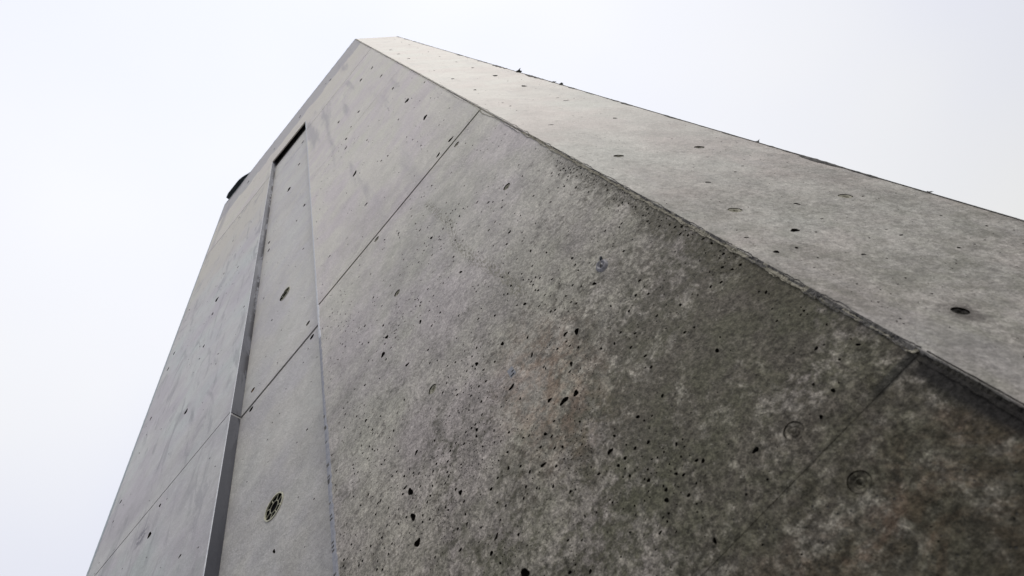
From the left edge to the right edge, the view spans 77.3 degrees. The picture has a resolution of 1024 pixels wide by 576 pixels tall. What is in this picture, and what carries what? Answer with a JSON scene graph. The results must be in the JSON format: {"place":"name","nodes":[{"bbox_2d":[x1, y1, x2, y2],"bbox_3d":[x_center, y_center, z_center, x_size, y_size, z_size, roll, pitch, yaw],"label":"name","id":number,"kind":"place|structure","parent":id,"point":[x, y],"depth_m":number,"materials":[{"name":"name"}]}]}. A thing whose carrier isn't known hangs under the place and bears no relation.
{"place":"outdoors","nodes":[
{"label":"outdoors","id":0,"kind":"place"},
{"bbox_2d":[0,0,1023,575],"label":"sky","id":1,"kind":"structure","parent":0,"point":[128,127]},
{"bbox_2d":[86,36,1023,575],"bbox_3d":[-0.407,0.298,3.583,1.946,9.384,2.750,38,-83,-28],"label":"concrete tower","id":2,"kind":"structure","parent":0,"point":[450,314],"depth_m":1.15,"materials":[{"name":"concrete"}]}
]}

